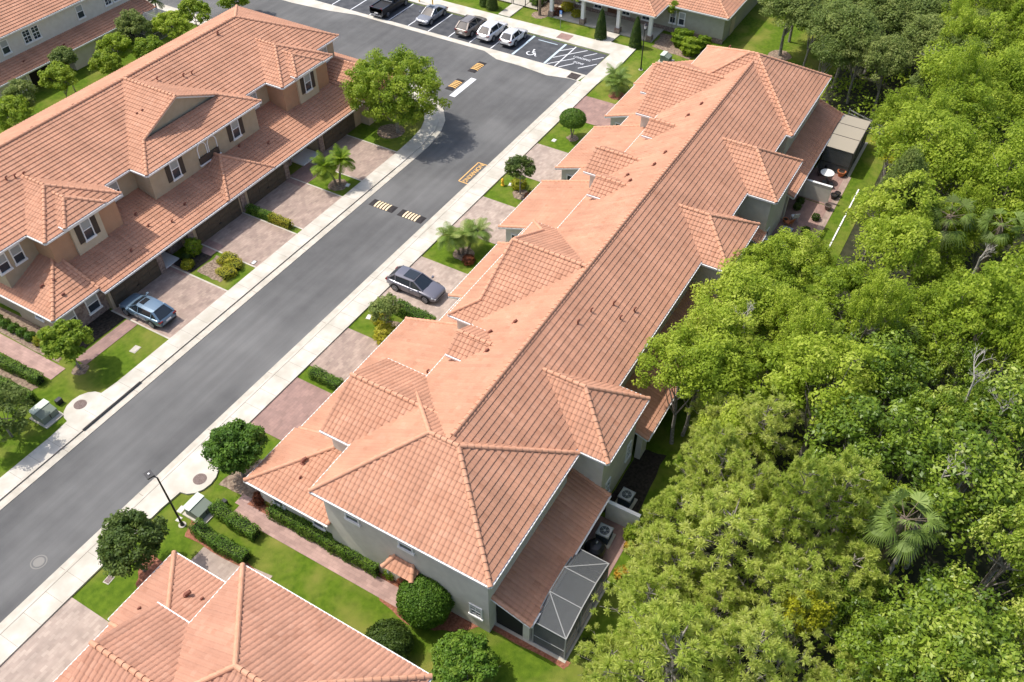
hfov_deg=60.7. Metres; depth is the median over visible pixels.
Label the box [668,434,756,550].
pine tree
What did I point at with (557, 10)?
bush
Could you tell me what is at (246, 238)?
driveway
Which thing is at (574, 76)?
storm drain
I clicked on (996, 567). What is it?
glossy leaved tree
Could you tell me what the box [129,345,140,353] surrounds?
utility lid
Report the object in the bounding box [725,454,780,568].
pine tree
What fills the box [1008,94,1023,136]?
broadleaf tree
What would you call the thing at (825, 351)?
broadleaf tree
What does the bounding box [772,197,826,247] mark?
patio
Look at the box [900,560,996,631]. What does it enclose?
glossy leaved tree
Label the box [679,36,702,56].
bush
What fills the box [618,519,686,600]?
pine tree
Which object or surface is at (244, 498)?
side path
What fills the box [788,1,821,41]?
live oak
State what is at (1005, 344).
broadleaf tree
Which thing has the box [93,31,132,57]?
garden tree
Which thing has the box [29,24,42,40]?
window
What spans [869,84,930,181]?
broadleaf tree
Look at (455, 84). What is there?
speed cushion
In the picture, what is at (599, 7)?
window
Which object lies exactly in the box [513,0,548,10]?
garden fence
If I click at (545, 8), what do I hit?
mulch bed
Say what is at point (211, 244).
front walk
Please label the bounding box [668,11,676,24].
window
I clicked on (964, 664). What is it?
glossy leaved tree
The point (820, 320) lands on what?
broadleaf tree
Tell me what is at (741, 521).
pine tree
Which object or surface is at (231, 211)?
garage door
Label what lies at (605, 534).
air conditioner
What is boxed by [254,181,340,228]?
driveway
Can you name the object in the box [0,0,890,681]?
lawn
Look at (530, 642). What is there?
cage slab
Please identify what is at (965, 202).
fan palm
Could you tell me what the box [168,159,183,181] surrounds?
window
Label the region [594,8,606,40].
cypress
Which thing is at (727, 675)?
pine tree
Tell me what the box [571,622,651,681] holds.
pine tree
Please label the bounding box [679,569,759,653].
pine tree
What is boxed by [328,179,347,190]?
mulch bed
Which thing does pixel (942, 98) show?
broadleaf tree
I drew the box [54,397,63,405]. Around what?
cable pedestal
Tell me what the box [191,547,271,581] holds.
side path
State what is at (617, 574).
bush
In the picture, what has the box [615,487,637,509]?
air conditioner
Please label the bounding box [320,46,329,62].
window
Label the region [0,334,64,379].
side path
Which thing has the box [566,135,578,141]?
mulch bed
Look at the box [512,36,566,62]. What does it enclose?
accessible bay lines
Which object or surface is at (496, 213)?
driveway
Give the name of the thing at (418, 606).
round shrub
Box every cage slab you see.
[495,581,609,662]
[816,142,867,176]
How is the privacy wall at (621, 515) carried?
on the lawn at (340, 598)
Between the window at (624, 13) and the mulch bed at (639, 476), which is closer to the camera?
the mulch bed at (639, 476)
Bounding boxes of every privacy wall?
[605,500,640,527]
[798,179,832,202]
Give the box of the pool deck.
[502,0,546,8]
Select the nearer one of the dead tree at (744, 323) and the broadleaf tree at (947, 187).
the dead tree at (744, 323)
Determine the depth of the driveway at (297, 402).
61.66 m
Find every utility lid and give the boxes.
[103,575,114,584]
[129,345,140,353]
[177,505,183,513]
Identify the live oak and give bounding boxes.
[757,0,820,55]
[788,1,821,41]
[796,0,829,66]
[805,0,886,88]
[809,27,857,73]
[818,0,862,5]
[837,25,887,103]
[856,0,919,75]
[861,32,915,112]
[861,144,928,261]
[882,0,952,71]
[901,12,962,72]
[908,57,941,98]
[936,30,995,59]
[953,6,1009,40]
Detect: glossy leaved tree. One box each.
[797,322,861,409]
[800,390,941,536]
[824,575,902,671]
[833,613,947,681]
[835,327,936,433]
[842,313,953,390]
[867,601,1023,681]
[886,570,1023,681]
[890,380,978,492]
[893,413,1023,569]
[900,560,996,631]
[917,387,993,478]
[929,340,991,425]
[945,360,1023,512]
[966,496,1023,602]
[977,463,1023,591]
[989,374,1023,480]
[994,596,1023,681]
[1002,456,1023,545]
[1005,564,1023,607]
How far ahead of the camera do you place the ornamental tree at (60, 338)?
61.61 m
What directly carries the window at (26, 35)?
in the townhouse row at (33, 33)
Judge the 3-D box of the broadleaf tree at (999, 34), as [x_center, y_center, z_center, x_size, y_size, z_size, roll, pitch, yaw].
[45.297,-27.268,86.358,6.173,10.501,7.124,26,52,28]
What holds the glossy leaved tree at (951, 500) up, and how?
on the wooded ground at (938, 554)
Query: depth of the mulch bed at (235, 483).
57.13 m
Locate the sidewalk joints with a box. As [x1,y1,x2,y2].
[0,86,586,645]
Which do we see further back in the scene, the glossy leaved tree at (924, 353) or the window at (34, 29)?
the window at (34, 29)
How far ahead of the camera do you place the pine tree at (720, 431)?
49.12 m
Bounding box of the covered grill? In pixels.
[584,538,605,558]
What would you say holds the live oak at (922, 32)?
on the wooded ground at (938, 554)
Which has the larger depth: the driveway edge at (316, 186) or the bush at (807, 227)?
the driveway edge at (316, 186)
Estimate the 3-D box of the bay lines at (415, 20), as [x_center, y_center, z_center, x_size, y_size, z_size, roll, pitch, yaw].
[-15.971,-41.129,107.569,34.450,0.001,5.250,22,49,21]
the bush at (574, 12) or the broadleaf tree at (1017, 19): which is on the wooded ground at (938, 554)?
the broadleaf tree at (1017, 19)
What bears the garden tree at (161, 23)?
on the lawn at (340, 598)
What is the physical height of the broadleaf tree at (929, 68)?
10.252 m
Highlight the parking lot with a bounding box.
[316,0,606,74]
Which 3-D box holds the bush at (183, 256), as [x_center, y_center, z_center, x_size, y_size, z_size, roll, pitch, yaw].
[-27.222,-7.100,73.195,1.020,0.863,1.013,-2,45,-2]
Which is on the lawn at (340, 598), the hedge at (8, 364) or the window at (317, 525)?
the hedge at (8, 364)
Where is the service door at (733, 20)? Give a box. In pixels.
[729,15,735,34]
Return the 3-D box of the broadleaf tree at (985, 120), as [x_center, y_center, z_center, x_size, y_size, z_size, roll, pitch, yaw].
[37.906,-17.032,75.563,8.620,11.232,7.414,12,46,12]
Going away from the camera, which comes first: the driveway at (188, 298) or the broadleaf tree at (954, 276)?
the broadleaf tree at (954, 276)
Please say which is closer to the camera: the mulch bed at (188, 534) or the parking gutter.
the mulch bed at (188, 534)
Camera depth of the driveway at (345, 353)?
65.49 m
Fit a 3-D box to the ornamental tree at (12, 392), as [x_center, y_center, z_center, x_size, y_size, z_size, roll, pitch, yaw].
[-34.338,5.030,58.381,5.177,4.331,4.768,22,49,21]
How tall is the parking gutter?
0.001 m
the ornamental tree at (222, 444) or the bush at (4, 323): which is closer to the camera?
the ornamental tree at (222, 444)
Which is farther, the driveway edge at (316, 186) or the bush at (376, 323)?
the driveway edge at (316, 186)
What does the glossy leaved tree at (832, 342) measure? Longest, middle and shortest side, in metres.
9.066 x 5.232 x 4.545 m
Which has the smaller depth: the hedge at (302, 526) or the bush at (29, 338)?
the hedge at (302, 526)
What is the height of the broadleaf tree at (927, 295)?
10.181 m
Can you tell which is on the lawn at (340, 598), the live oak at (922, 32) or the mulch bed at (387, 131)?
the mulch bed at (387, 131)
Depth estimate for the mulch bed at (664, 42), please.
100.19 m
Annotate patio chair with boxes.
[784,219,794,226]
[790,214,799,220]
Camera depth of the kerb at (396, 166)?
70.05 m
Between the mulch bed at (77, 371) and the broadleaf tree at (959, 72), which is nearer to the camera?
the mulch bed at (77, 371)
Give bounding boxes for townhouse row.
[0,0,155,96]
[0,4,405,327]
[53,550,432,681]
[243,45,843,641]
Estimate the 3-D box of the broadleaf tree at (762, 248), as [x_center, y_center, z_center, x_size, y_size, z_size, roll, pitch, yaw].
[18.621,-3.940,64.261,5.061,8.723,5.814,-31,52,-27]
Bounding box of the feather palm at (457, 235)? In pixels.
[436,217,492,254]
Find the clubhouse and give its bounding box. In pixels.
[547,0,758,44]
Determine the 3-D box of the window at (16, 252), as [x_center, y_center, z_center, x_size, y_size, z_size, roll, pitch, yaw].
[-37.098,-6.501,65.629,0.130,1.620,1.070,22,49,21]
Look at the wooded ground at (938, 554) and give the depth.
55.98 m
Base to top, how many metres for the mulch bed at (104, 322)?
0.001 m
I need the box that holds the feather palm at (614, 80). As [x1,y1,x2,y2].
[600,62,632,96]
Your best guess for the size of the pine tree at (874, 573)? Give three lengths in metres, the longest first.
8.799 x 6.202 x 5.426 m
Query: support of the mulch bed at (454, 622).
on the lawn at (340, 598)
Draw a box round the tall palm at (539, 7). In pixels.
[538,0,540,15]
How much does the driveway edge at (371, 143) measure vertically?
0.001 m
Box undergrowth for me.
[657,25,1023,681]
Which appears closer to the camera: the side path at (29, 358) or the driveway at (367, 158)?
the side path at (29, 358)
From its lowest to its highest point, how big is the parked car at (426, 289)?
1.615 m
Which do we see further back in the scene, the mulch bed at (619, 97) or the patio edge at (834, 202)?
the mulch bed at (619, 97)
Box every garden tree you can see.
[0,78,38,118]
[0,94,34,130]
[37,60,78,96]
[47,45,77,92]
[87,49,123,74]
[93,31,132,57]
[114,8,153,38]
[131,34,164,58]
[151,10,192,39]
[177,0,212,26]
[217,0,249,8]
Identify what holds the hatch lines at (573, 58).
on the parking lot
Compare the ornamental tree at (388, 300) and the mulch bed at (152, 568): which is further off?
the ornamental tree at (388, 300)
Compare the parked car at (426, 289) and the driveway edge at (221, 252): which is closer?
the parked car at (426, 289)
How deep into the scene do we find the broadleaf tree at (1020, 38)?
82.99 m
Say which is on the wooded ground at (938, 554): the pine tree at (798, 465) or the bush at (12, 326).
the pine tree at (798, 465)
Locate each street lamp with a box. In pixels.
[143,470,185,527]
[639,23,647,70]
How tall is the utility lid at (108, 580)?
0.050 m
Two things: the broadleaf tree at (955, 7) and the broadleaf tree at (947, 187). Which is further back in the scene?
the broadleaf tree at (955, 7)
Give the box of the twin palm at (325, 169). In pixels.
[310,143,355,185]
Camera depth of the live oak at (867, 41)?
85.99 m
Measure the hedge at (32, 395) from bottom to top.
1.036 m
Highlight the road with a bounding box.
[0,0,575,622]
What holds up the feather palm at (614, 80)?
on the mulch bed at (619, 97)
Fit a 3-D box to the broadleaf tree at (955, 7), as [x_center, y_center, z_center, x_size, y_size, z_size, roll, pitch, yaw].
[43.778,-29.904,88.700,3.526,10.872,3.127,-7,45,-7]
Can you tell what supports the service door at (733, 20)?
in the clubhouse
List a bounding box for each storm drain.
[82,381,141,429]
[567,72,580,79]
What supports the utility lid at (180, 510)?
on the lawn at (340, 598)
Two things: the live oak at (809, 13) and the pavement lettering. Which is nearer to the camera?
the pavement lettering
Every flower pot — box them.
[824,202,832,210]
[831,192,837,199]
[837,169,845,176]
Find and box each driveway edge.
[111,310,169,338]
[171,265,227,290]
[202,244,255,267]
[242,212,296,233]
[290,177,341,196]
[310,162,361,180]
[347,135,396,151]
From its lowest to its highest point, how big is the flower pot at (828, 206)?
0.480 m
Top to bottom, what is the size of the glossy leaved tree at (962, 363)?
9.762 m
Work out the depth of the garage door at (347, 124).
85.69 m
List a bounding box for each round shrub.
[365,618,413,658]
[396,573,454,629]
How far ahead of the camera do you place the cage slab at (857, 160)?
83.69 m
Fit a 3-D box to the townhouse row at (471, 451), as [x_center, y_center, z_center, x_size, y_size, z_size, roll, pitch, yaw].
[7.630,-8.042,67.596,20.486,9.778,62.674,22,49,21]
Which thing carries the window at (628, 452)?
in the townhouse row at (471, 451)
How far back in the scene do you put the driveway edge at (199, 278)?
71.53 m
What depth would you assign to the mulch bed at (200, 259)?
73.15 m
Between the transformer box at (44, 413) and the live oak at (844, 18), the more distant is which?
the live oak at (844, 18)
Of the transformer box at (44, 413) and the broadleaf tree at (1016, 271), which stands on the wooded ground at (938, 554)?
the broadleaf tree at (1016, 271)
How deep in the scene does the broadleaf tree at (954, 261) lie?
62.63 m
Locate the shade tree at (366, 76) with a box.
[339,43,451,132]
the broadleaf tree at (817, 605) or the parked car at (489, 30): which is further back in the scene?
the parked car at (489, 30)
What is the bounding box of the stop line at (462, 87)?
[449,78,475,96]
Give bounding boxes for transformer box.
[29,399,63,428]
[182,492,213,523]
[657,51,674,61]
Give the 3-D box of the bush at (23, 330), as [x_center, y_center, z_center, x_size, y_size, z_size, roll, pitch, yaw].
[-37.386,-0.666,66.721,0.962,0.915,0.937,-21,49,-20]
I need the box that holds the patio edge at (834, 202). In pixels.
[815,176,850,237]
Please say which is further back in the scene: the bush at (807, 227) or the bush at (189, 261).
the bush at (807, 227)
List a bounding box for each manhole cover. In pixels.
[30,555,47,568]
[73,400,86,408]
[193,473,206,484]
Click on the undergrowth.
(827, 640)
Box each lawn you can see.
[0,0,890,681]
[623,0,856,79]
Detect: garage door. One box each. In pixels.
[110,258,160,307]
[195,197,241,243]
[247,164,285,203]
[323,113,355,149]
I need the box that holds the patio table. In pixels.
[821,169,834,182]
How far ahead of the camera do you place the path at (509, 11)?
107.04 m
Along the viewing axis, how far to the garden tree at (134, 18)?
95.11 m
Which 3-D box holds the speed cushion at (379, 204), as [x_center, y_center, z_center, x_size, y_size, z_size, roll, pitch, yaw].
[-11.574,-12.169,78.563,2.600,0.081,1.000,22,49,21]
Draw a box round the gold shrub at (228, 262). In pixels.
[215,251,242,281]
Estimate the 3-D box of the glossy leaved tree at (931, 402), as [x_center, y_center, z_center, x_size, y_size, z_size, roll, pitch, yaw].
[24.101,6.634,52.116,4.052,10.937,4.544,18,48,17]
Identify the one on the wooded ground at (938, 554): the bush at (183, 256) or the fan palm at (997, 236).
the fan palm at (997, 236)
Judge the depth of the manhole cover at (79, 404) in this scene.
61.78 m
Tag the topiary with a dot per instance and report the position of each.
(578, 120)
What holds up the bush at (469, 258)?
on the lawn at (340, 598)
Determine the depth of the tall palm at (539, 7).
105.22 m
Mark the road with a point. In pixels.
(62, 508)
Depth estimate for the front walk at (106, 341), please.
66.38 m
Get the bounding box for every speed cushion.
[368,199,397,212]
[397,209,425,223]
[445,78,464,90]
[468,61,486,72]
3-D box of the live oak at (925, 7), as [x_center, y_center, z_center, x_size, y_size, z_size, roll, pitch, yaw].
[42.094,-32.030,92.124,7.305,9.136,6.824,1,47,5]
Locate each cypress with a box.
[479,0,485,6]
[486,0,497,10]
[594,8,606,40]
[628,16,641,49]
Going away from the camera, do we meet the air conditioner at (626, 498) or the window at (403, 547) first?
the window at (403, 547)
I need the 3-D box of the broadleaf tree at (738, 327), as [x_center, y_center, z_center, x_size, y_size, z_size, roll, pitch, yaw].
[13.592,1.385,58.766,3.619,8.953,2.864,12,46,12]
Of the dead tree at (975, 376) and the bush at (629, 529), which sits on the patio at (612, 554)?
the bush at (629, 529)
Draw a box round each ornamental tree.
[0,379,33,442]
[35,318,93,369]
[95,507,169,578]
[200,418,269,476]
[368,292,404,328]
[428,629,498,681]
[504,154,535,193]
[667,0,679,29]
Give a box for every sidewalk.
[0,5,436,496]
[0,82,595,665]
[50,381,117,436]
[159,463,218,509]
[408,0,635,84]
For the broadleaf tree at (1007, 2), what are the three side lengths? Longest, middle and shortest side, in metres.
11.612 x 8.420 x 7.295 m
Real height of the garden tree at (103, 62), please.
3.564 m
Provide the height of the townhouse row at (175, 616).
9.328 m
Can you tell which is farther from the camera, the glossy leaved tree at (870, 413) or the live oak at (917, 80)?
the live oak at (917, 80)
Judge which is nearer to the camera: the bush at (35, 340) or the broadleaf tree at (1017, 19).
the bush at (35, 340)
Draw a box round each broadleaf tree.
[631,322,726,444]
[659,329,745,436]
[679,292,762,406]
[690,256,779,328]
[691,395,773,481]
[696,306,746,395]
[703,261,800,340]
[725,235,803,292]
[725,334,817,426]
[759,226,826,287]
[761,283,814,387]
[761,331,895,472]
[773,298,840,401]
[775,584,836,672]
[783,226,836,283]
[796,255,894,339]
[827,468,915,570]
[830,266,916,391]
[843,168,948,268]
[852,212,940,279]
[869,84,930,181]
[869,100,981,174]
[870,120,919,180]
[883,279,967,379]
[886,84,970,148]
[904,81,1013,184]
[906,124,989,267]
[910,253,967,319]
[913,40,993,97]
[914,197,989,286]
[914,268,1021,382]
[919,263,1023,420]
[924,36,999,173]
[926,2,985,57]
[930,155,1004,238]
[939,0,973,24]
[940,179,993,266]
[944,128,1001,203]
[948,10,1012,58]
[957,0,1004,12]
[959,116,1023,273]
[961,74,1023,186]
[964,45,1023,128]
[966,251,1023,383]
[967,50,1019,124]
[970,200,1019,272]
[973,327,1023,444]
[975,0,1023,10]
[994,185,1023,247]
[996,24,1023,89]
[999,41,1023,146]
[1001,121,1023,162]
[1004,244,1023,283]
[1006,0,1023,40]
[1006,116,1023,199]
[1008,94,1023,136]
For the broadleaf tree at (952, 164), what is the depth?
65.23 m
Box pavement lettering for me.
[458,162,486,183]
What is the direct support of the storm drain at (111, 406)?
in the kerb at (396, 166)
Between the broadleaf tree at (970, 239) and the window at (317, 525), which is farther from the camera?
the broadleaf tree at (970, 239)
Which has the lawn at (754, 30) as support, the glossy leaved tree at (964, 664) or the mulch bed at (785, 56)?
the mulch bed at (785, 56)
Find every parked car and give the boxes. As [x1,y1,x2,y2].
[119,292,176,328]
[369,0,407,17]
[385,265,445,303]
[416,4,447,25]
[454,14,486,36]
[476,20,507,41]
[499,27,527,46]
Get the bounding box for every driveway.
[0,597,108,681]
[112,269,226,337]
[209,213,295,266]
[249,377,330,440]
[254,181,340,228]
[310,328,378,380]
[322,135,395,179]
[380,256,467,320]
[452,196,514,243]
[512,143,567,181]
[569,96,615,125]
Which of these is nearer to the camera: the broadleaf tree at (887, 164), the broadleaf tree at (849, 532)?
the broadleaf tree at (849, 532)
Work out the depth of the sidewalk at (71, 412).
61.80 m
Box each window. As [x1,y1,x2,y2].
[0,38,12,56]
[0,253,13,276]
[8,243,27,266]
[18,75,28,90]
[20,28,34,45]
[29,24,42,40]
[34,314,44,322]
[62,310,77,320]
[74,3,86,20]
[79,218,97,242]
[84,294,102,315]
[104,0,112,6]
[107,180,123,201]
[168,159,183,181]
[230,119,242,140]
[249,91,259,109]
[272,498,285,509]
[303,73,312,93]
[312,520,326,532]
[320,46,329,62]
[344,512,360,526]
[397,541,414,555]
[468,602,483,621]
[593,4,601,9]
[605,476,610,491]
[621,11,629,16]
[624,439,631,462]
[641,16,648,21]
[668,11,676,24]
[677,12,685,26]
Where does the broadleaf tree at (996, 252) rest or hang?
on the wooded ground at (938, 554)
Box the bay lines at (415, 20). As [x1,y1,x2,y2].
[332,0,498,47]
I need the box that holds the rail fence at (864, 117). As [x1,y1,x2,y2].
[848,108,883,134]
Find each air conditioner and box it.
[593,522,615,548]
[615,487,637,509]
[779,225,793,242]
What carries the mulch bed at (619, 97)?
on the lawn at (340, 598)
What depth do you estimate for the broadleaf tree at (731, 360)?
53.49 m
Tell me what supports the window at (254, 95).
in the townhouse row at (118, 186)
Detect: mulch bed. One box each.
[0,307,61,362]
[0,368,37,390]
[71,364,88,374]
[79,309,124,347]
[136,554,162,587]
[174,251,211,271]
[185,520,255,570]
[197,255,240,281]
[218,459,261,497]
[248,493,269,515]
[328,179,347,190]
[377,124,404,138]
[379,577,570,669]
[380,321,399,337]
[453,247,474,260]
[512,190,526,199]
[532,12,547,18]
[541,2,559,13]
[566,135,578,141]
[603,450,666,512]
[608,91,624,99]
[653,33,702,59]
[768,50,791,60]
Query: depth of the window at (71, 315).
65.92 m
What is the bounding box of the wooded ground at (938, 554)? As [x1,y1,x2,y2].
[636,0,1023,681]
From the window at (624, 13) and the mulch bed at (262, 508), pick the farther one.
the window at (624, 13)
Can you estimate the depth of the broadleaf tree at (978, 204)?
63.88 m
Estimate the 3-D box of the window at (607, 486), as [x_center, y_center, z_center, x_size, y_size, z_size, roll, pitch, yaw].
[5.989,9.228,54.850,0.130,1.620,0.820,22,49,21]
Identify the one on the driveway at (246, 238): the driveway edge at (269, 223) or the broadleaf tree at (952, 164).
the driveway edge at (269, 223)
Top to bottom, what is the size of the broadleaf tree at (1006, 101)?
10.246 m
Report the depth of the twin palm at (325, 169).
78.90 m
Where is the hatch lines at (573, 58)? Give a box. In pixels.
[547,47,603,67]
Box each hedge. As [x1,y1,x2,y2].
[0,353,46,387]
[0,374,37,406]
[188,517,252,564]
[208,498,262,543]
[245,203,273,221]
[265,501,380,577]
[267,212,293,229]
[306,364,343,390]
[393,298,436,319]
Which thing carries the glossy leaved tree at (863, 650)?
on the wooded ground at (938, 554)
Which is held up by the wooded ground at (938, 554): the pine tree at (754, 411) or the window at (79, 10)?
the pine tree at (754, 411)
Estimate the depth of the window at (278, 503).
54.64 m
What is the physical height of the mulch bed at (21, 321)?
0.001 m
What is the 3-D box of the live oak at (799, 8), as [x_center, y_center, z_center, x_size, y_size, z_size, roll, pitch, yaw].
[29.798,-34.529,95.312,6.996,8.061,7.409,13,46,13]
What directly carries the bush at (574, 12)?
on the mulch bed at (545, 8)
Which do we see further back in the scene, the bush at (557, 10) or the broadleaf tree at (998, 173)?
the bush at (557, 10)
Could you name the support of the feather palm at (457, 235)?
on the mulch bed at (456, 255)
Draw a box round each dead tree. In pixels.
[725,301,753,395]
[885,443,971,574]
[915,343,992,491]
[957,388,1016,490]
[972,243,996,273]
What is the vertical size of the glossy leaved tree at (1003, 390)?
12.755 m
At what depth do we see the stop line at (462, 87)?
93.57 m
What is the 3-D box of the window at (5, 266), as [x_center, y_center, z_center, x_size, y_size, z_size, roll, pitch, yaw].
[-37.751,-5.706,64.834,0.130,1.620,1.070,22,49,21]
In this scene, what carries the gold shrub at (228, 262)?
on the mulch bed at (208, 269)
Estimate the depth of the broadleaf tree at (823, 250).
64.82 m
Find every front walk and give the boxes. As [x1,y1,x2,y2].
[76,320,136,364]
[167,239,223,275]
[286,154,330,186]
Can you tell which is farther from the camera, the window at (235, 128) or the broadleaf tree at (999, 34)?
the broadleaf tree at (999, 34)
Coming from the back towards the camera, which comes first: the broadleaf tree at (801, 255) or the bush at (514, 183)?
the bush at (514, 183)
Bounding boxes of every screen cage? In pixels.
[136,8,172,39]
[532,549,609,659]
[818,114,871,175]
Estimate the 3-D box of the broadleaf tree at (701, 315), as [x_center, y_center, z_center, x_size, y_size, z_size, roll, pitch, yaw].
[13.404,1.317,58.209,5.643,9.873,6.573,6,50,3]
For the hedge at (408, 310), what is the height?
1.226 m
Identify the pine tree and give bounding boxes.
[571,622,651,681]
[586,592,728,681]
[589,567,699,656]
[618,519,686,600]
[619,533,729,611]
[634,481,722,562]
[635,487,698,555]
[649,481,809,605]
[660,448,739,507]
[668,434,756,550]
[672,603,818,681]
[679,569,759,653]
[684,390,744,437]
[685,418,739,494]
[687,665,754,681]
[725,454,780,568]
[726,386,804,489]
[732,543,853,664]
[735,483,842,600]
[757,445,837,578]
[784,444,908,553]
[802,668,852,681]
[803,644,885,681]
[806,534,898,635]
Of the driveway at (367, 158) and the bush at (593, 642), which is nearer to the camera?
the bush at (593, 642)
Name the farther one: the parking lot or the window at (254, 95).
the parking lot
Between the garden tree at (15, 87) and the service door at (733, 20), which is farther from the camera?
the service door at (733, 20)
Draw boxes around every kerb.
[0,0,444,509]
[0,4,438,498]
[0,81,580,630]
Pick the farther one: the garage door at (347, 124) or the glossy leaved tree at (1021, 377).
the garage door at (347, 124)
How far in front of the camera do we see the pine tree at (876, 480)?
44.21 m
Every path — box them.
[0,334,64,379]
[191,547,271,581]
[235,494,254,507]
[235,501,398,607]
[498,0,528,17]
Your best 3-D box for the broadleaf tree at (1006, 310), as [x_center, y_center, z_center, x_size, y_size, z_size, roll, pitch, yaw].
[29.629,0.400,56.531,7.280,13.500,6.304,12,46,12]
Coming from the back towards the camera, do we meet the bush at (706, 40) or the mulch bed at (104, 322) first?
the bush at (706, 40)
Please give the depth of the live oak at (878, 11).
89.34 m
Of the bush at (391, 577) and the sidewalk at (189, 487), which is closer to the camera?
the bush at (391, 577)
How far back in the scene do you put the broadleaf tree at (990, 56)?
81.29 m
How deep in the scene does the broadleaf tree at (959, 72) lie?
74.71 m
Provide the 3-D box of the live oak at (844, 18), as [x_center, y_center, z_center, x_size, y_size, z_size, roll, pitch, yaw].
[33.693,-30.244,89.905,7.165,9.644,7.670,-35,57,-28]
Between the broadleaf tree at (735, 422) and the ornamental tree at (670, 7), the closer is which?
the broadleaf tree at (735, 422)
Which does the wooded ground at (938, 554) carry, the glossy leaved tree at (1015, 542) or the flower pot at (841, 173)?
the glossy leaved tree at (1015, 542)
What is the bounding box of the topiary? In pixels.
[559,108,586,137]
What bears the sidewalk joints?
on the sidewalk at (54, 598)
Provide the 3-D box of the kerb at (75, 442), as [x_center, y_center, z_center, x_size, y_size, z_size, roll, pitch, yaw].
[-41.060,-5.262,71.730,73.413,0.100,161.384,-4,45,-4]
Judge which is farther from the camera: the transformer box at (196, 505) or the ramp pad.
the ramp pad
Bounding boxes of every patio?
[581,516,630,575]
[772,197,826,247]
[797,167,844,203]
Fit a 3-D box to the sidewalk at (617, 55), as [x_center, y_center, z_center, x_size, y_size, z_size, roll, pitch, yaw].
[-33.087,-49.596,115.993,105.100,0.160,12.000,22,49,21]
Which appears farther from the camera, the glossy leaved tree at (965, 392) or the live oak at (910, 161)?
the live oak at (910, 161)
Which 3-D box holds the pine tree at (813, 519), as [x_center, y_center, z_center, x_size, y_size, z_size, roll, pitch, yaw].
[14.633,11.553,47.283,5.680,10.810,4.461,-21,49,-20]
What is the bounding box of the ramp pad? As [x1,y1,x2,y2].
[556,33,572,39]
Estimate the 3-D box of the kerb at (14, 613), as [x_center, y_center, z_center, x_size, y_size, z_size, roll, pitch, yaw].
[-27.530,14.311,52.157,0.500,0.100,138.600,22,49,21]
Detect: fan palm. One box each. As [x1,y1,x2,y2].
[848,485,948,615]
[908,194,976,311]
[973,207,1023,273]
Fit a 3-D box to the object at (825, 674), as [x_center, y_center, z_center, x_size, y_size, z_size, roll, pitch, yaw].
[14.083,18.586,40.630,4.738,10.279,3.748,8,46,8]
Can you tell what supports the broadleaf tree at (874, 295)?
on the wooded ground at (938, 554)
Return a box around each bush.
[0,318,11,328]
[7,322,19,332]
[15,326,28,337]
[23,331,35,341]
[32,336,41,346]
[180,258,194,269]
[181,251,192,259]
[183,237,202,256]
[252,491,264,505]
[370,313,389,325]
[372,322,396,344]
[382,569,394,580]
[462,254,474,265]
[510,177,526,190]
[529,0,546,5]
[553,6,564,15]
[560,1,573,11]
[571,9,580,17]
[576,636,598,660]
[613,565,628,583]
[622,523,641,543]
[622,539,635,553]
[670,27,694,47]
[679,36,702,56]
[697,35,712,49]
[792,202,802,210]
[796,196,804,203]
[801,226,810,234]
[811,213,820,220]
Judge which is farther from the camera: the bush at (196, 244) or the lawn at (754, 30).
the lawn at (754, 30)
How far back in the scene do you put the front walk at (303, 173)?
81.93 m
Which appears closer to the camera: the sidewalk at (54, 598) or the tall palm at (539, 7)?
the sidewalk at (54, 598)
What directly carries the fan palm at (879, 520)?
on the wooded ground at (938, 554)
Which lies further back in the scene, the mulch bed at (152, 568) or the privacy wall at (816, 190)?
the privacy wall at (816, 190)
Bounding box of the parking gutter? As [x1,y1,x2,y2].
[284,0,585,80]
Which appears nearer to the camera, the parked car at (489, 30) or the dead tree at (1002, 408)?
the dead tree at (1002, 408)
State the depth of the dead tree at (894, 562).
48.00 m
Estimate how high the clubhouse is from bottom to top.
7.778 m
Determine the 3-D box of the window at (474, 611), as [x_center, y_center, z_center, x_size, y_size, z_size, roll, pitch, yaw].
[-2.035,15.150,48.893,0.970,1.270,0.130,22,49,21]
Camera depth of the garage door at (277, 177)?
79.26 m
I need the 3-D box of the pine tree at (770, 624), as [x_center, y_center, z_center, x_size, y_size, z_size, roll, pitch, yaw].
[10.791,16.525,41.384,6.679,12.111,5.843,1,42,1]
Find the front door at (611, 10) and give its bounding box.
[607,7,616,13]
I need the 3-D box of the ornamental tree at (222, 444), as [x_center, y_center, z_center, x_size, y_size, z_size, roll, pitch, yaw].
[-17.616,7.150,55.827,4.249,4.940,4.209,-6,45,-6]
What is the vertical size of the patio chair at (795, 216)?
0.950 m
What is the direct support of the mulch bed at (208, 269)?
on the lawn at (340, 598)
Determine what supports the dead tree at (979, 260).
on the wooded ground at (938, 554)
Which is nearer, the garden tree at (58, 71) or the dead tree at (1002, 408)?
the dead tree at (1002, 408)
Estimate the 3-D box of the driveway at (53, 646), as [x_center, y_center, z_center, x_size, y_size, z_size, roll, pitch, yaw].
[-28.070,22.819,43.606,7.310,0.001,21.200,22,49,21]
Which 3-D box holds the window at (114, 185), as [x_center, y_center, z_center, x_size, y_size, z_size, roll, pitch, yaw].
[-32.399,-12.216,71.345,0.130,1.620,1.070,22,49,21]

